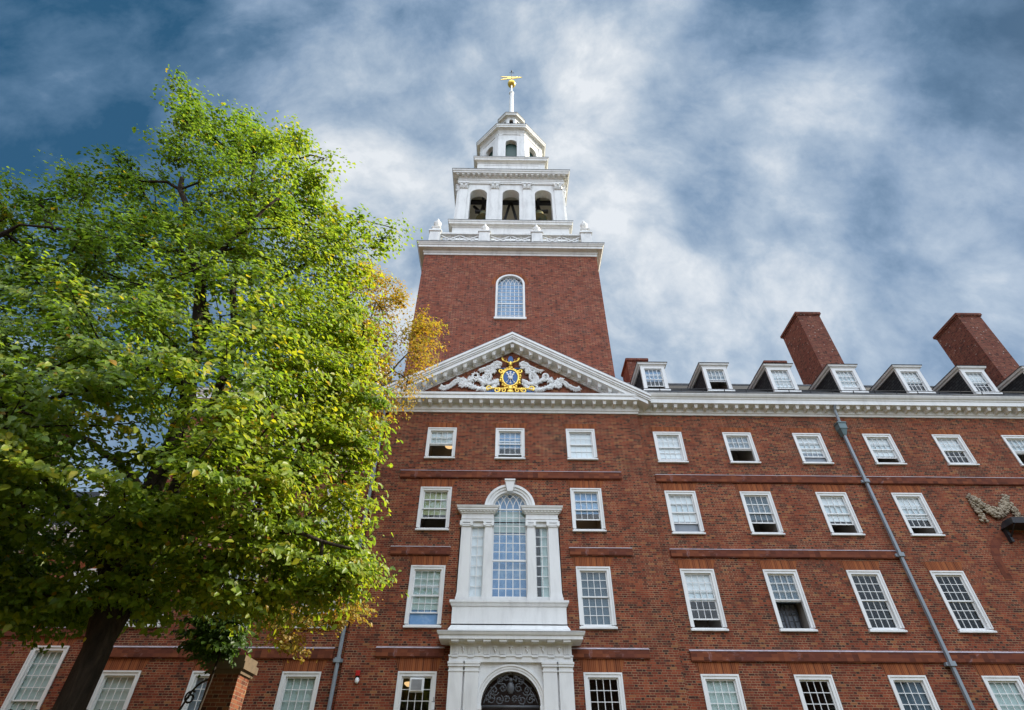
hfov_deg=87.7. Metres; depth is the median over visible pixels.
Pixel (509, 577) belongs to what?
great window
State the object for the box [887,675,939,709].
window
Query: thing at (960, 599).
window
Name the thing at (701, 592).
window
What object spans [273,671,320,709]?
window
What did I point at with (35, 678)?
window
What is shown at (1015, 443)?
window
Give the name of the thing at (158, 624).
window
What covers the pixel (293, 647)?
golden tree
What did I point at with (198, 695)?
window
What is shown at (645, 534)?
brick hall
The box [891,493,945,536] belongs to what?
window
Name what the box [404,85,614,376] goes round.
bell tower
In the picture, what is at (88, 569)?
window
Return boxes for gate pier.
[201,655,258,709]
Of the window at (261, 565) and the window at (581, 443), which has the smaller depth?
the window at (261, 565)
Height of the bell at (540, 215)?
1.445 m
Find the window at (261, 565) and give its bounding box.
[212,565,261,626]
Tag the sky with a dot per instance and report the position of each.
(740, 167)
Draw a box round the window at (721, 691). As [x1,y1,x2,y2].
[700,674,746,709]
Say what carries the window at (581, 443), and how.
in the brick hall
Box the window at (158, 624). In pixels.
[125,571,174,627]
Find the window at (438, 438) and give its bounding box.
[424,427,456,458]
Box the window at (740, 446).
[722,432,760,463]
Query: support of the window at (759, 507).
in the brick hall
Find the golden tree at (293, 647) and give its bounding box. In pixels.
[246,258,449,663]
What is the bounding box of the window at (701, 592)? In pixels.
[680,569,728,630]
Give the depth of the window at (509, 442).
23.24 m
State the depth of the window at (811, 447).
23.30 m
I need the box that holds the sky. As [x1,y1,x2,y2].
[0,0,1023,491]
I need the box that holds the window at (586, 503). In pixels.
[570,488,606,531]
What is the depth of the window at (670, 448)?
23.25 m
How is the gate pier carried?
on the ground
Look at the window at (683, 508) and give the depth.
21.32 m
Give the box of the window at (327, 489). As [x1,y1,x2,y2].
[319,489,358,531]
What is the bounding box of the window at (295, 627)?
[294,594,334,628]
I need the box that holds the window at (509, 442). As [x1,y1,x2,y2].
[494,428,524,459]
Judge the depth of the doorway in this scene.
17.09 m
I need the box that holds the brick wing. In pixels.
[0,429,120,709]
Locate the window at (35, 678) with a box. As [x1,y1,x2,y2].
[0,646,69,709]
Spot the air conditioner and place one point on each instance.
(416, 685)
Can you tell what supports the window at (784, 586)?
in the brick hall
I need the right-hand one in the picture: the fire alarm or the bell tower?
the bell tower
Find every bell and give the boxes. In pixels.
[475,210,485,218]
[535,210,547,219]
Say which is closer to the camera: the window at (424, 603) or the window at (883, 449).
the window at (424, 603)
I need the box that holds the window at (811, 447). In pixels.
[792,433,833,464]
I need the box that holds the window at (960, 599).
[929,571,997,632]
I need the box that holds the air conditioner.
[409,678,424,691]
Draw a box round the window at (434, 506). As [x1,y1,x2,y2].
[415,487,451,530]
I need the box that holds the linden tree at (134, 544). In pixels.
[0,64,422,709]
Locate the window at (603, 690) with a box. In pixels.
[583,672,625,709]
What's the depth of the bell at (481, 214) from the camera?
43.40 m
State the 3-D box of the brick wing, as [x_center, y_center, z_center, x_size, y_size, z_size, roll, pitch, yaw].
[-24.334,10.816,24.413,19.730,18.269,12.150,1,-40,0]
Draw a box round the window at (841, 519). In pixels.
[815,492,864,535]
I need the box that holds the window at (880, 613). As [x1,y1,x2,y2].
[846,570,907,632]
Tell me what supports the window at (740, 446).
in the brick hall
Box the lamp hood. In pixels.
[1000,517,1023,542]
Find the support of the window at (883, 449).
in the brick hall
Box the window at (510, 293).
[494,274,525,319]
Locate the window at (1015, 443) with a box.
[1001,435,1023,465]
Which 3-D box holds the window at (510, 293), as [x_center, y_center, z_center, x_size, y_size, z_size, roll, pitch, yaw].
[-0.112,-3.618,33.420,1.960,4.070,0.370,1,-40,0]
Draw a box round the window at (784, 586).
[762,569,817,631]
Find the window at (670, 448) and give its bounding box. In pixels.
[653,432,688,462]
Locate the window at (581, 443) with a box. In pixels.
[566,429,597,459]
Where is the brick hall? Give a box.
[87,312,1023,709]
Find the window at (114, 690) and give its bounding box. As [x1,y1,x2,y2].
[87,670,141,709]
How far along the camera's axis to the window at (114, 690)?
17.17 m
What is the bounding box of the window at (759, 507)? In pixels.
[739,491,785,534]
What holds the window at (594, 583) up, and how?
in the brick hall
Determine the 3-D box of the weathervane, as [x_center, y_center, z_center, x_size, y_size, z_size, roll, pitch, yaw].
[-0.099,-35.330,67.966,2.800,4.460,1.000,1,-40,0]
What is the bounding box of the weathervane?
[500,70,521,87]
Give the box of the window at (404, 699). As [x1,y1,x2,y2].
[393,671,436,709]
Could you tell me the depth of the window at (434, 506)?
21.36 m
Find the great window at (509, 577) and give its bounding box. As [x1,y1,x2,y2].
[448,479,570,630]
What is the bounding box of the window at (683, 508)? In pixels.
[664,491,705,534]
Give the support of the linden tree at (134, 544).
on the ground
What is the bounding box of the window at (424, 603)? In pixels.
[403,565,445,627]
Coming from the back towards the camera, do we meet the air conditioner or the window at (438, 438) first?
the window at (438, 438)
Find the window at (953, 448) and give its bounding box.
[931,434,979,465]
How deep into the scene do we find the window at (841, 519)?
21.53 m
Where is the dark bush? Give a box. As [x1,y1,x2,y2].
[168,604,258,709]
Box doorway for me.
[437,630,584,709]
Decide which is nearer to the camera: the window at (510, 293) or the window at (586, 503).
the window at (586, 503)
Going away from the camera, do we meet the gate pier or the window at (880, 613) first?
the gate pier
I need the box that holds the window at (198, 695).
[181,671,209,709]
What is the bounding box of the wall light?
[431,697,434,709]
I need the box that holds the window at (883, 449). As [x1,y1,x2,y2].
[862,434,906,464]
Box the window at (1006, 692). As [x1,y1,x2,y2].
[981,676,1023,709]
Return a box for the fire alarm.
[355,670,360,683]
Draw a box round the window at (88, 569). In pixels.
[74,569,98,593]
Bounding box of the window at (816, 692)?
[793,675,842,709]
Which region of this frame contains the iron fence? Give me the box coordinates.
[9,678,208,709]
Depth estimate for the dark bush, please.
10.85 m
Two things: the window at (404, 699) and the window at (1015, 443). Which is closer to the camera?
the window at (404, 699)
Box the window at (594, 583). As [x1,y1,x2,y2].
[576,566,617,628]
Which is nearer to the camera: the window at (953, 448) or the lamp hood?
the lamp hood
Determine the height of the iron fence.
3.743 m

